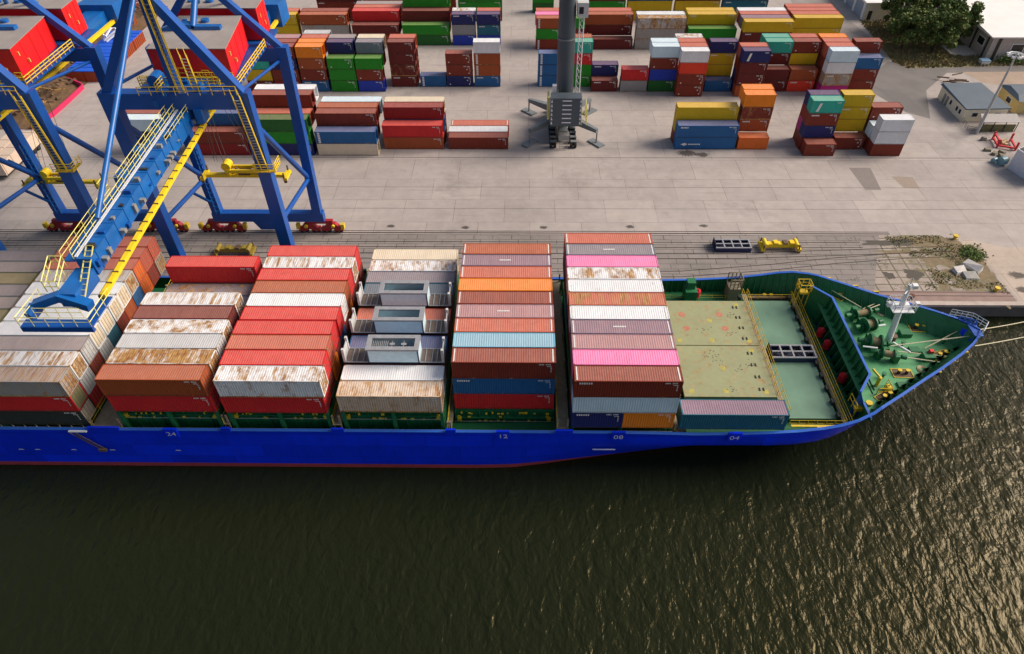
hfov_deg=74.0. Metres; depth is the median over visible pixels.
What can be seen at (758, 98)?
shipping container
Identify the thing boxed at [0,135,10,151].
curtain trailer
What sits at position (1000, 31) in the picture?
warehouse
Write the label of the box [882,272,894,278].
soil
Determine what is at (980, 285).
soil
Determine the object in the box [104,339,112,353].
door
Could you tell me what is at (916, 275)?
soil
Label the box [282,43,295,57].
shipping container
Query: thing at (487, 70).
shipping container
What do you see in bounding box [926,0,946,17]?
broadleaf tree
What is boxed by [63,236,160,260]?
shipping container
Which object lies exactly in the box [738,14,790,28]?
shipping container
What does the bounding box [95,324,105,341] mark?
door
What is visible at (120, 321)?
door
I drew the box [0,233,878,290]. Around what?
quay paving
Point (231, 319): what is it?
door
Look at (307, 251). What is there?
shipping container
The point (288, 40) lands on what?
shipping container
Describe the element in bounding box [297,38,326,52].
shipping container
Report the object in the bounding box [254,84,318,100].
shipping container
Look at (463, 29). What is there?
shipping container
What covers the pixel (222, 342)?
door
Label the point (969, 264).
broken slab
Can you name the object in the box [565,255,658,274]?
shipping container
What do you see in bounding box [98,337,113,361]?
shipping container
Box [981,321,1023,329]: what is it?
mooring line
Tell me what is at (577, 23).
shipping container
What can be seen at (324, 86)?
shipping container
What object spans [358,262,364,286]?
shipping container
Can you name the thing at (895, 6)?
broadleaf tree
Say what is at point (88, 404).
door
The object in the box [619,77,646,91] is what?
shipping container
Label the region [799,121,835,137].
shipping container
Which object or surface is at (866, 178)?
road patch
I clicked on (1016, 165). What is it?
site cabin
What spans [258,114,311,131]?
shipping container
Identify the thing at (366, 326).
flat rack
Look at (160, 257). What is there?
door
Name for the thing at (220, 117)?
shipping container
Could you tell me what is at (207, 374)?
door
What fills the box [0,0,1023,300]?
ground
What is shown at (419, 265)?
shipping container
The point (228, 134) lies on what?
shipping container
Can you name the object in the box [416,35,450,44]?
shipping container
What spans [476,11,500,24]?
shipping container
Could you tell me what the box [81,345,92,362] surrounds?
door
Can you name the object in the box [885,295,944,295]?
crane rail
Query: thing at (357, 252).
door
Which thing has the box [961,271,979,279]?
broken slab
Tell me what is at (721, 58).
shipping container
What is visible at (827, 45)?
shipping container
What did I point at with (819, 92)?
shipping container
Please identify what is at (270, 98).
shipping container
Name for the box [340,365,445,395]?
shipping container
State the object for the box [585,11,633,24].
shipping container
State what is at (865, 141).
shipping container
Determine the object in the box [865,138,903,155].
shipping container
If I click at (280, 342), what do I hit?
shipping container
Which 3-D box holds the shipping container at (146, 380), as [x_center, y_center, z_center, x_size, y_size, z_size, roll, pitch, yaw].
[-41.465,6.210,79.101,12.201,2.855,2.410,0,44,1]
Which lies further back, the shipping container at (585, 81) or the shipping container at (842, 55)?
the shipping container at (585, 81)
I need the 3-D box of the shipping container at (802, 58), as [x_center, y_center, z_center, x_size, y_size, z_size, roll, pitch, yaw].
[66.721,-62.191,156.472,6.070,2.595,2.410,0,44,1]
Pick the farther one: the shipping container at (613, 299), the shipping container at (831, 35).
the shipping container at (831, 35)
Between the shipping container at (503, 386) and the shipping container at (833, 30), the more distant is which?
the shipping container at (833, 30)
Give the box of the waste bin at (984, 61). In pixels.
[978,58,990,64]
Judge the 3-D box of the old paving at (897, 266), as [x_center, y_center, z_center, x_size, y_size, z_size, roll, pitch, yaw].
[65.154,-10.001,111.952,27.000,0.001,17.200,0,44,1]
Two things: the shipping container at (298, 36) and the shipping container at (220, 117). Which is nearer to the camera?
the shipping container at (220, 117)
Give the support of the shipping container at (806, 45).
on the shipping container at (802, 58)
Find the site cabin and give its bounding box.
[1007,147,1023,178]
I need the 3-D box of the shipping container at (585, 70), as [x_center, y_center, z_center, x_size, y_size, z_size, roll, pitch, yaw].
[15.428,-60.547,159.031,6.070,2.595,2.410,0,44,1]
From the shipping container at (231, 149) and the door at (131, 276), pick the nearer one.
the door at (131, 276)
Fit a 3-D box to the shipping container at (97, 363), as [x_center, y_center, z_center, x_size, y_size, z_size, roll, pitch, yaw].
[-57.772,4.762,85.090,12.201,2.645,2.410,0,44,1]
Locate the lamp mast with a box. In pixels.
[974,51,1023,133]
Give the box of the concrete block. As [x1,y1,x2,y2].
[983,147,990,151]
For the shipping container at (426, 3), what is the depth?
176.87 m
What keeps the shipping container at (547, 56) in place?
on the shipping container at (547, 70)
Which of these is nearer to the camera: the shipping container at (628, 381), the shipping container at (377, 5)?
the shipping container at (628, 381)
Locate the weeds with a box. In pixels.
[885,235,1009,293]
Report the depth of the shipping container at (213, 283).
93.93 m
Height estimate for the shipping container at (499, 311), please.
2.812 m
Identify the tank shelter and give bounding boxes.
[979,114,1020,131]
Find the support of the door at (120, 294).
in the shipping container at (121, 291)
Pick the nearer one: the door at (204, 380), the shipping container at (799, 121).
the door at (204, 380)
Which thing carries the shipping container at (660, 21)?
on the shipping container at (651, 33)
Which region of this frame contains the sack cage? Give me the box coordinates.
[991,131,1019,150]
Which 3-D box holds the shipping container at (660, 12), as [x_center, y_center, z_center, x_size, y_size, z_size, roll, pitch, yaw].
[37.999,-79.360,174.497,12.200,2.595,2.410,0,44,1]
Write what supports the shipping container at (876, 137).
on the shipping container at (871, 149)
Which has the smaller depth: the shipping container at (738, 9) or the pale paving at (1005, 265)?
the pale paving at (1005, 265)
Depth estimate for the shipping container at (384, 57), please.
158.25 m
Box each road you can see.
[791,0,890,66]
[872,61,1023,118]
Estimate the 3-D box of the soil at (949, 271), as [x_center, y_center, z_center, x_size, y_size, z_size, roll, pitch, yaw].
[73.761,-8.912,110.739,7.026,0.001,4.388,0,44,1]
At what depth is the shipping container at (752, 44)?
152.11 m
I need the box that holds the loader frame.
[103,27,115,41]
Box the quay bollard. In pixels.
[994,286,1000,291]
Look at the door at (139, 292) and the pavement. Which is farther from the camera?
the pavement
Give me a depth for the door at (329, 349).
82.30 m
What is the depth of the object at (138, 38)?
179.42 m
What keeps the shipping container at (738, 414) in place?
on the cargo ship
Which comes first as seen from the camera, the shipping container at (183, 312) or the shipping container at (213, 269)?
the shipping container at (183, 312)
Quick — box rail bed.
[878,291,1016,300]
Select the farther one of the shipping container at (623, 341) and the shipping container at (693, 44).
the shipping container at (693, 44)
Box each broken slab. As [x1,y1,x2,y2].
[951,265,966,274]
[961,259,983,273]
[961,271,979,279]
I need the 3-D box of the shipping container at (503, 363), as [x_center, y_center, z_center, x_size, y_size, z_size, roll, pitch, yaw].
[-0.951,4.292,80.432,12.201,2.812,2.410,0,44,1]
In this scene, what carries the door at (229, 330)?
in the shipping container at (177, 326)
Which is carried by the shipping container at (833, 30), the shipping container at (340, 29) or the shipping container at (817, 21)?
the shipping container at (817, 21)
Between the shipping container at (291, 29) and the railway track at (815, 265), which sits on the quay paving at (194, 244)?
the railway track at (815, 265)
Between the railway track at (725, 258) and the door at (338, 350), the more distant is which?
the railway track at (725, 258)
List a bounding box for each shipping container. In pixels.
[0,250,56,262]
[0,261,47,273]
[0,273,38,284]
[0,284,29,297]
[0,297,20,309]
[0,309,9,322]
[0,321,106,349]
[0,336,97,364]
[0,351,88,380]
[0,366,78,396]
[0,382,87,410]
[0,396,97,424]
[2,307,115,335]
[14,294,124,321]
[24,282,131,308]
[34,270,138,295]
[45,258,146,283]
[53,247,153,271]
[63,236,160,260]
[79,367,95,394]
[88,384,104,408]
[89,351,104,375]
[94,364,213,396]
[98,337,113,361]
[105,348,219,377]
[106,385,220,411]
[107,323,121,347]
[115,333,226,359]
[116,310,129,334]
[123,319,232,342]
[125,298,136,319]
[126,110,160,113]
[127,114,161,131]
[131,305,238,328]
[132,285,144,307]
[139,274,153,294]
[140,292,244,318]
[147,262,160,285]
[154,252,166,274]
[165,256,262,282]
[165,283,253,295]
[173,283,254,283]
[192,126,247,143]
[195,110,242,125]
[198,143,251,154]
[213,365,328,397]
[219,350,331,378]
[219,386,331,412]
[225,335,335,364]
[232,320,338,350]
[239,306,344,335]
[246,70,273,80]
[246,293,347,321]
[248,80,274,90]
[251,280,351,308]
[252,62,269,69]
[252,90,315,106]
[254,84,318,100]
[256,103,316,118]
[256,108,314,125]
[256,268,354,295]
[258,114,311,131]
[262,257,358,283]
[265,127,314,143]
[267,139,317,154]
[267,245,360,270]
[269,57,298,69]
[272,68,300,80]
[274,22,301,33]
[274,34,300,39]
[274,79,302,83]
[276,38,297,44]
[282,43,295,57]
[285,11,299,24]
[288,8,300,20]
[294,43,325,57]
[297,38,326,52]
[297,54,327,69]
[299,11,349,24]
[300,67,329,80]
[301,8,350,20]
[301,22,350,33]
[301,34,328,40]
[302,78,331,91]
[303,30,331,34]
[314,108,378,125]
[314,126,378,143]
[316,0,360,1]
[317,0,361,10]
[317,102,379,116]
[317,139,380,155]
[321,96,382,112]
[326,38,355,53]
[326,54,355,69]
[328,34,356,45]
[328,368,335,395]
[329,68,356,80]
[331,79,358,91]
[332,351,340,380]
[336,337,342,364]
[336,381,443,412]
[339,324,347,347]
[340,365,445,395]
[344,353,447,378]
[345,312,350,336]
[348,299,352,318]
[349,335,448,361]
[351,286,357,310]
[352,8,400,20]
[352,22,400,34]
[352,322,450,350]
[353,4,401,15]
[354,54,383,69]
[355,38,384,53]
[355,276,359,291]
[356,1,402,9]
[356,67,384,80]
[357,34,385,47]
[357,308,452,334]
[358,76,386,91]
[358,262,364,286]
[359,296,453,321]
[363,0,402,0]
[363,283,454,307]
[366,271,456,297]
[369,260,457,284]
[372,249,458,271]
[377,122,380,135]
[381,120,443,137]
[382,50,385,64]
[382,102,444,118]
[384,96,445,108]
[384,134,444,148]
[387,38,415,53]
[388,50,416,64]
[389,34,416,47]
[390,62,417,75]
[391,74,418,86]
[402,8,449,20]
[402,22,449,34]
[403,0,450,6]
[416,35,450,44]
[420,72,446,86]
[445,50,471,64]
[446,61,472,75]
[447,76,473,86]
[448,132,507,148]
[449,126,507,131]
[451,11,475,24]
[451,120,508,136]
[451,347,555,378]
[452,7,475,18]
[452,22,475,34]
[452,332,554,347]
[452,378,554,394]
[453,35,475,44]
[454,318,554,332]
[454,394,553,408]
[456,304,553,317]
[457,291,552,304]
[458,0,501,0]
[458,1,501,10]
[458,278,552,290]
[460,266,551,278]
[461,254,551,265]
[462,243,550,254]
[473,38,499,53]
[473,54,499,64]
[474,64,500,75]
[474,75,500,86]
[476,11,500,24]
[477,7,500,20]
[477,22,500,34]
[477,35,500,44]
[532,0,553,2]
[532,1,553,12]
[535,11,558,24]
[535,39,557,49]
[536,8,558,10]
[536,15,558,28]
[536,29,557,38]
[537,76,556,86]
[538,49,557,64]
[538,65,556,75]
[563,233,652,258]
[565,244,655,269]
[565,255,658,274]
[566,267,660,289]
[567,279,663,304]
[567,292,666,320]
[568,306,669,331]
[569,319,672,345]
[570,334,676,361]
[570,399,623,427]
[571,349,679,378]
[571,385,679,412]
[572,365,683,397]
[573,76,590,86]
[574,54,592,64]
[574,65,591,75]
[575,34,591,37]
[575,38,592,53]
[576,15,585,28]
[584,25,632,34]
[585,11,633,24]
[589,1,625,7]
[589,7,631,10]
[590,76,617,91]
[591,61,618,75]
[592,36,632,49]
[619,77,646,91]
[620,65,648,80]
[622,413,675,427]
[627,0,672,10]
[629,0,672,0]
[633,36,649,49]
[634,26,684,38]
[635,11,684,22]
[636,15,686,28]
[646,79,674,91]
[648,66,676,80]
[649,38,678,51]
[649,55,678,69]
[650,42,680,57]
[673,0,720,10]
[673,82,702,96]
[673,133,736,148]
[674,33,702,38]
[674,102,738,119]
[675,70,705,85]
[675,120,739,137]
[676,0,720,0]
[676,399,789,429]
[677,60,707,73]
[678,38,705,41]
[679,42,707,53]
[679,47,709,62]
[685,7,734,14]
[686,11,736,24]
[686,25,736,38]
[703,76,731,91]
[706,65,732,75]
[708,38,737,52]
[708,53,734,64]
[721,0,767,10]
[724,0,768,0]
[732,83,740,96]
[734,70,765,85]
[735,132,768,148]
[736,7,786,20]
[736,11,788,22]
[736,59,767,73]
[737,42,768,56]
[737,116,769,131]
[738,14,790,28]
[738,102,773,119]
[739,30,788,41]
[739,47,771,62]
[739,84,774,99]
[740,90,776,106]
[741,18,794,32]
[760,33,790,41]
[763,81,786,91]
[764,38,793,52]
[764,65,789,80]
[768,53,790,64]
[784,4,833,8]
[785,79,814,91]
[786,7,836,12]
[788,53,817,64]
[788,65,817,80]
[789,11,840,17]
[789,33,818,37]
[791,38,821,52]
[792,14,843,28]
[792,28,840,34]
[792,127,798,141]
[795,132,802,148]
[796,114,801,129]
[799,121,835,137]
[800,102,805,118]
[800,138,836,155]
[802,108,840,125]
[803,90,841,106]
[806,95,844,112]
[816,81,847,91]
[817,33,847,39]
[818,54,824,68]
[819,38,851,52]
[819,71,851,85]
[821,42,855,57]
[822,58,855,73]
[826,47,859,62]
[832,132,864,149]
[834,120,865,131]
[839,107,870,119]
[840,89,875,106]
[847,81,874,89]
[850,69,878,80]
[852,38,882,52]
[854,54,883,68]
[862,132,868,149]
[863,118,868,131]
[865,120,876,137]
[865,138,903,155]
[867,102,903,119]
[870,126,909,143]
[875,114,914,131]
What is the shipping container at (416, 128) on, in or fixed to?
on the shipping container at (410, 143)
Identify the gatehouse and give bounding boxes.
[997,84,1023,113]
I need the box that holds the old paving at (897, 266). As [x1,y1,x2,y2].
[871,235,1007,290]
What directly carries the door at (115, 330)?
in the shipping container at (114, 336)
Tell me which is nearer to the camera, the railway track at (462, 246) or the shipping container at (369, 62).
the railway track at (462, 246)
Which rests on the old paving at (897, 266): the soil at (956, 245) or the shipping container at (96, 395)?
the soil at (956, 245)
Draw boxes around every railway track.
[1,240,842,242]
[4,245,862,247]
[164,251,941,271]
[164,251,951,258]
[199,246,940,253]
[674,256,957,276]
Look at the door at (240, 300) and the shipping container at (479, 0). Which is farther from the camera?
the shipping container at (479, 0)
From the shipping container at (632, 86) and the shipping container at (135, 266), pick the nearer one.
the shipping container at (135, 266)
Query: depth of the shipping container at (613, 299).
86.00 m
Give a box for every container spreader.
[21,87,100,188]
[200,111,290,182]
[212,242,256,255]
[758,237,801,252]
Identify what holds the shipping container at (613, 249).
on the containers deep in the stacks
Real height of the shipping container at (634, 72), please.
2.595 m
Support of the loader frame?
on the blue topped skip
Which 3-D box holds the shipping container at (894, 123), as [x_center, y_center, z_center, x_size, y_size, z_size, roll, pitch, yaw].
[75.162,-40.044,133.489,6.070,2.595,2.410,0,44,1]
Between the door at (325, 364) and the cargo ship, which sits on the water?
the cargo ship
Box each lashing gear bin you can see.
[712,238,751,251]
[766,342,817,362]
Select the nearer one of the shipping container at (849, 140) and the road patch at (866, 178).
the road patch at (866, 178)
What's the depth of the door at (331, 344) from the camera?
82.96 m
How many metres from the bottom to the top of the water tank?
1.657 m
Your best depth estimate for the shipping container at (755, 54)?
150.34 m
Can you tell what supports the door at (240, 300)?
in the shipping container at (236, 300)
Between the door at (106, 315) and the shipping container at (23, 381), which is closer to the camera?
the shipping container at (23, 381)
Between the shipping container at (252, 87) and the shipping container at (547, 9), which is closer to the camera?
the shipping container at (252, 87)
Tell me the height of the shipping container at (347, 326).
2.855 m
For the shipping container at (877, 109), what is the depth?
136.20 m
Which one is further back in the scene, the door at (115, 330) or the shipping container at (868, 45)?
the shipping container at (868, 45)
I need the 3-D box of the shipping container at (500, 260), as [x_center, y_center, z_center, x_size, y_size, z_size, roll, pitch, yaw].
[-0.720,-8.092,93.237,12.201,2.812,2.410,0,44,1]
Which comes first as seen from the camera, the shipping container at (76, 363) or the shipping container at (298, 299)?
the shipping container at (76, 363)
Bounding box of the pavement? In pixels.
[964,72,1023,84]
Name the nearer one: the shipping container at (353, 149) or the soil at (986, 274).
the soil at (986, 274)
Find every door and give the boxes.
[61,376,73,394]
[65,369,77,387]
[71,360,82,378]
[71,390,82,408]
[75,354,86,371]
[75,384,86,401]
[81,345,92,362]
[81,374,92,391]
[81,405,91,421]
[84,398,95,416]
[85,339,96,356]
[85,368,95,385]
[90,389,100,404]
[91,332,101,347]
[91,359,99,373]
[94,384,103,400]
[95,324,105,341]
[95,353,104,368]
[100,316,110,333]
[100,345,109,359]
[103,310,113,327]
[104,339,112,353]
[109,331,117,346]
[110,302,119,319]
[112,325,121,341]
[113,297,122,313]
[117,290,126,306]
[118,317,125,331]
[120,284,129,301]
[121,312,129,326]
[125,277,134,293]
[125,304,132,318]
[129,272,137,288]
[129,299,136,313]
[133,292,140,305]
[134,265,142,281]
[136,287,143,301]
[137,260,145,276]
[141,253,149,269]
[141,280,149,292]
[144,249,152,265]
[144,275,152,290]
[148,243,156,258]
[148,269,156,283]
[151,238,159,253]
[151,264,158,279]
[155,258,163,272]
[158,253,165,268]
[201,375,210,392]
[204,368,212,386]
[210,358,217,373]
[210,391,218,408]
[213,351,219,368]
[213,387,220,402]
[217,343,223,356]
[220,336,226,350]
[223,328,229,342]
[226,322,231,336]
[229,314,235,328]
[231,308,238,323]
[236,301,241,316]
[238,295,244,311]
[255,264,259,274]
[257,259,261,269]
[320,376,325,393]
[322,369,327,387]
[324,360,328,377]
[324,394,328,409]
[325,354,330,371]
[326,387,330,403]
[328,345,332,362]
[328,376,332,393]
[329,339,334,355]
[329,370,334,387]
[332,330,336,347]
[333,325,338,340]
[333,361,337,377]
[335,354,339,372]
[337,316,341,331]
[337,346,341,362]
[339,310,343,327]
[342,302,345,317]
[343,296,347,313]
[345,289,349,305]
[345,319,348,334]
[346,284,350,301]
[346,313,349,330]
[349,276,352,293]
[350,273,353,288]
[353,288,357,303]
[354,261,357,277]
[356,248,359,264]
[846,0,853,8]
[854,0,863,16]
[866,11,872,19]
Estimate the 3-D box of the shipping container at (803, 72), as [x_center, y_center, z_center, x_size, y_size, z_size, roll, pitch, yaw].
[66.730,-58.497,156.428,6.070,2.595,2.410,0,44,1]
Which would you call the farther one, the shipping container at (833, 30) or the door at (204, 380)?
the shipping container at (833, 30)
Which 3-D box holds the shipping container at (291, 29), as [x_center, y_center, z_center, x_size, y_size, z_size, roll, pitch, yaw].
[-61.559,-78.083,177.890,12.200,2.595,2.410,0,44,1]
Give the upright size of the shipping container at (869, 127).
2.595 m
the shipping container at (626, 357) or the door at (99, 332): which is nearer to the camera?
the shipping container at (626, 357)
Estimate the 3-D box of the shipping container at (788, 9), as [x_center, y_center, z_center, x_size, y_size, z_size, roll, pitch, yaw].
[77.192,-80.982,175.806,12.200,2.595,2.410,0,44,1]
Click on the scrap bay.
(61, 92)
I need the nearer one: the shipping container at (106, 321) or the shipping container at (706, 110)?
the shipping container at (106, 321)
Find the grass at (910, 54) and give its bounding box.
[860,19,1023,67]
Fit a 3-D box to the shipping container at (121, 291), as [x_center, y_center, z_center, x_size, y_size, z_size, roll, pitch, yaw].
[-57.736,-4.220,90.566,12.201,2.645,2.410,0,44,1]
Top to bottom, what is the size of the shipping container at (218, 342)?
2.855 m
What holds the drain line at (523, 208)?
on the ground at (636, 174)
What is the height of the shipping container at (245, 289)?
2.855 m
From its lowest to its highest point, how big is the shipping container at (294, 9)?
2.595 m
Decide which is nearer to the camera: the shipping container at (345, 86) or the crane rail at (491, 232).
the crane rail at (491, 232)
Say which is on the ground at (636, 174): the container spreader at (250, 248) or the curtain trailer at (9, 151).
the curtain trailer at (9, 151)
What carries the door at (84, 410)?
in the shipping container at (84, 413)
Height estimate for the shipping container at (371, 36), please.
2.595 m
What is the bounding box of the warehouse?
[932,0,1023,60]
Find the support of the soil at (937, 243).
on the old paving at (897, 266)
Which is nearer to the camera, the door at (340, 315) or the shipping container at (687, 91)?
the door at (340, 315)
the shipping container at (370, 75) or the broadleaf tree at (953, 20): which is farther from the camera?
the broadleaf tree at (953, 20)
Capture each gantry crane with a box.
[0,0,189,249]
[14,0,344,331]
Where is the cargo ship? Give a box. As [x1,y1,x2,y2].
[0,269,988,467]
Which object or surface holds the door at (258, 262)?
in the shipping container at (213, 269)
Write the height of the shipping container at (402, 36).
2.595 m
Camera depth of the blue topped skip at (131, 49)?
175.55 m
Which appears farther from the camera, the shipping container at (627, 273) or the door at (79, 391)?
the shipping container at (627, 273)
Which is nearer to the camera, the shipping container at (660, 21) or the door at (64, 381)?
the door at (64, 381)
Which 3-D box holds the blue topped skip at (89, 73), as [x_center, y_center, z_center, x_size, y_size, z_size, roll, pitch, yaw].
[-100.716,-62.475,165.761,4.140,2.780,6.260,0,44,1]
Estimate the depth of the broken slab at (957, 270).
110.48 m
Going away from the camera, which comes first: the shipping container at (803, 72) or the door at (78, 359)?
the door at (78, 359)
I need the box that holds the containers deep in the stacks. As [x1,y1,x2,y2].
[136,0,863,404]
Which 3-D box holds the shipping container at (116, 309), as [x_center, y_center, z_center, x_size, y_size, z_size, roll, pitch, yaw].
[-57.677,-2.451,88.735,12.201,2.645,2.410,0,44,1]
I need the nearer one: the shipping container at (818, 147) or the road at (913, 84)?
the shipping container at (818, 147)
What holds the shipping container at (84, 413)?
on the cargo ship
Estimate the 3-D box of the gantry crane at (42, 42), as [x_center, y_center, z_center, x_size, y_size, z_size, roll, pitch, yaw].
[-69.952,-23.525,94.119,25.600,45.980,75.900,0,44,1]
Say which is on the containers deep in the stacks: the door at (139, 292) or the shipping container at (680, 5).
the shipping container at (680, 5)
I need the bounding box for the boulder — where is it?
[980,136,986,140]
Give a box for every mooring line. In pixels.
[974,337,1023,345]
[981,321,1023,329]
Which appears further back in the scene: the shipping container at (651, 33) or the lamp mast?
the shipping container at (651, 33)
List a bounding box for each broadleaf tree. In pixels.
[881,0,933,20]
[886,4,933,49]
[914,2,970,52]
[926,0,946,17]
[944,0,984,38]
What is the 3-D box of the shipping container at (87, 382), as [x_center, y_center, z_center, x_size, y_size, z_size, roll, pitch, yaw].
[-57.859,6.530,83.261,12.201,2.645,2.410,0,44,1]
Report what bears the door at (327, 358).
in the shipping container at (277, 357)
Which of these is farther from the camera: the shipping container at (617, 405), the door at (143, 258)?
the door at (143, 258)
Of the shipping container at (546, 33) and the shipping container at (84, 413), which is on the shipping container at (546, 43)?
the shipping container at (546, 33)
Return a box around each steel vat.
[365,335,421,362]
[372,306,425,333]
[378,280,429,305]
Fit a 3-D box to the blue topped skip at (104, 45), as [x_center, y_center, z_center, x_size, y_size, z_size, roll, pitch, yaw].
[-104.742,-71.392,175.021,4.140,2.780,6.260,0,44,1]
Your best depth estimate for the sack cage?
139.42 m
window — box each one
[976,34,985,46]
[1005,95,1011,104]
[1009,44,1023,52]
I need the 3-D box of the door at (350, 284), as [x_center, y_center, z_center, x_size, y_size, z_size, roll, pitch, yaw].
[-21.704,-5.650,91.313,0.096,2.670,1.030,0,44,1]
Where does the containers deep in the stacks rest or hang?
on the ground at (636, 174)
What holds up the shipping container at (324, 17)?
on the shipping container at (340, 29)
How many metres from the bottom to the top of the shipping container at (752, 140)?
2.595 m
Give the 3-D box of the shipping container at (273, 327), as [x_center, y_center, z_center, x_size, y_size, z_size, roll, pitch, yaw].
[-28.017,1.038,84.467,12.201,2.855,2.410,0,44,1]
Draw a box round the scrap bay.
[0,3,167,128]
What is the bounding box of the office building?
[937,83,1011,121]
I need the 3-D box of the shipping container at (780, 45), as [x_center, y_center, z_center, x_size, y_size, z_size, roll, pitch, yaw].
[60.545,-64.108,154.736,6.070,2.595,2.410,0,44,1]
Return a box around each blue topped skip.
[67,62,89,81]
[83,60,108,81]
[97,40,112,49]
[103,50,110,59]
[106,40,135,58]
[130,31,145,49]
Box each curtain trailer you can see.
[0,131,40,176]
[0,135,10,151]
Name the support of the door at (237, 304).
in the shipping container at (236, 300)
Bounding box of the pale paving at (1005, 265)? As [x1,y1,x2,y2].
[962,239,1023,300]
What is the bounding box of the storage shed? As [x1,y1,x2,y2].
[843,0,892,19]
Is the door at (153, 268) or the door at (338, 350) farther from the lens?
the door at (153, 268)
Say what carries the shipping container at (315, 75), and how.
on the shipping container at (324, 86)
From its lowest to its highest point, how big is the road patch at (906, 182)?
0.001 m
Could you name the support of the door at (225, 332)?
in the shipping container at (177, 326)
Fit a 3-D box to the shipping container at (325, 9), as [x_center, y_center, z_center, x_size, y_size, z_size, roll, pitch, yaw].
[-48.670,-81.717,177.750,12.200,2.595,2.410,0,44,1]
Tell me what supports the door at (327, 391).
in the shipping container at (268, 405)
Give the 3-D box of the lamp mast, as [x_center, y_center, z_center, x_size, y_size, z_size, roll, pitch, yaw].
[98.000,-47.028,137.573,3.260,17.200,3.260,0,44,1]
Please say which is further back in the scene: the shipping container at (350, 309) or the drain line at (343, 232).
the drain line at (343, 232)
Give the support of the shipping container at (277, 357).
on the shipping container at (331, 383)
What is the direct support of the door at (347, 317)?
in the shipping container at (347, 326)
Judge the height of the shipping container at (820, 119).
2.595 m
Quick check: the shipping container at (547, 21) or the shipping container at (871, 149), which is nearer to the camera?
the shipping container at (871, 149)
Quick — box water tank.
[990,156,1008,165]
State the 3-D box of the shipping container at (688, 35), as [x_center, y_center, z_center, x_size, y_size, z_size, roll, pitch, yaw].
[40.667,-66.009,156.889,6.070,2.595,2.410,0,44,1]
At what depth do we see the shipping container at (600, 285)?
87.85 m
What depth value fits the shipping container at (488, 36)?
177.43 m
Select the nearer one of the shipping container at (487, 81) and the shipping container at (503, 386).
the shipping container at (503, 386)
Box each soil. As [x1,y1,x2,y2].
[862,239,913,245]
[873,251,958,253]
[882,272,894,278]
[889,236,957,247]
[903,269,924,280]
[918,256,966,265]
[930,266,947,290]
[943,264,983,280]
[946,237,975,262]
[947,283,1004,287]
[974,259,1010,308]
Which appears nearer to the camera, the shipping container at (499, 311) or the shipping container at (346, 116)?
the shipping container at (499, 311)
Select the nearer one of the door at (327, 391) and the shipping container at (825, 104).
the door at (327, 391)
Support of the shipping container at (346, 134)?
on the shipping container at (353, 149)
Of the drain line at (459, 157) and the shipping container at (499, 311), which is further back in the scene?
the drain line at (459, 157)
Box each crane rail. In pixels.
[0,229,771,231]
[0,231,880,233]
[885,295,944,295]
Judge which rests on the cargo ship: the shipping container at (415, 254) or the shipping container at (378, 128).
the shipping container at (415, 254)
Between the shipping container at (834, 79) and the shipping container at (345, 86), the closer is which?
the shipping container at (834, 79)
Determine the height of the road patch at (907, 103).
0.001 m
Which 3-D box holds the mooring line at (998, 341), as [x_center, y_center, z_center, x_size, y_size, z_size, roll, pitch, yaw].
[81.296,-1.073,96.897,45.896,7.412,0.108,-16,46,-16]
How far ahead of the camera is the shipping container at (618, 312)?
84.15 m
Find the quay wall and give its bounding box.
[908,301,1023,315]
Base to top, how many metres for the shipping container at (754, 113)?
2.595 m
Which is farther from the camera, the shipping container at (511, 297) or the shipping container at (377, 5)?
the shipping container at (377, 5)
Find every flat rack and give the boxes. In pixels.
[341,336,445,363]
[349,308,449,334]
[356,282,452,307]
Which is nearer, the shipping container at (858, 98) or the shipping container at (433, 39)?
the shipping container at (858, 98)
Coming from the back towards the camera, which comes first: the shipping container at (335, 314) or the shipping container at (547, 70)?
the shipping container at (547, 70)
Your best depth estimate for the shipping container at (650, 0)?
187.11 m
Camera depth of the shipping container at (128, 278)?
91.69 m
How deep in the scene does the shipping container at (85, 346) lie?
82.43 m
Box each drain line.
[9,207,970,209]
[157,186,802,187]
[215,232,706,233]
[329,157,590,157]
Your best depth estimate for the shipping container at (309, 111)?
136.34 m
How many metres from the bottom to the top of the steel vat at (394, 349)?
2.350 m
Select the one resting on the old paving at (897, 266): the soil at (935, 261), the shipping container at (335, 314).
the soil at (935, 261)
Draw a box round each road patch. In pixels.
[849,168,880,189]
[875,87,923,111]
[891,176,919,188]
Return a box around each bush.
[958,243,993,264]
[993,50,1022,63]
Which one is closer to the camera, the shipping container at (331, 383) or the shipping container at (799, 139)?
the shipping container at (331, 383)
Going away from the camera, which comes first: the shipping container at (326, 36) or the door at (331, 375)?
the door at (331, 375)
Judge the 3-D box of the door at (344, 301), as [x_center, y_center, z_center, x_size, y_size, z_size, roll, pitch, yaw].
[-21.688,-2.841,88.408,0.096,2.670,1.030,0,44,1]
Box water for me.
[0,316,1023,653]
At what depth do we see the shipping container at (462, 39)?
178.06 m
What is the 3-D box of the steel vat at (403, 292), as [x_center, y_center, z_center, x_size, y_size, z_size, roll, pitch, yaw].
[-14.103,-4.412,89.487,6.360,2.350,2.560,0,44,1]
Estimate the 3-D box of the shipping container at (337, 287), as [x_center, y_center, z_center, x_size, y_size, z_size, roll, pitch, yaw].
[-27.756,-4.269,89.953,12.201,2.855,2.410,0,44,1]
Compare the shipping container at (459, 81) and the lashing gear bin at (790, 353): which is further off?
the shipping container at (459, 81)
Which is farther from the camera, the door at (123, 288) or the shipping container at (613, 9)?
the shipping container at (613, 9)
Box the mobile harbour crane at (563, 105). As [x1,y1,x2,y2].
[521,0,604,148]

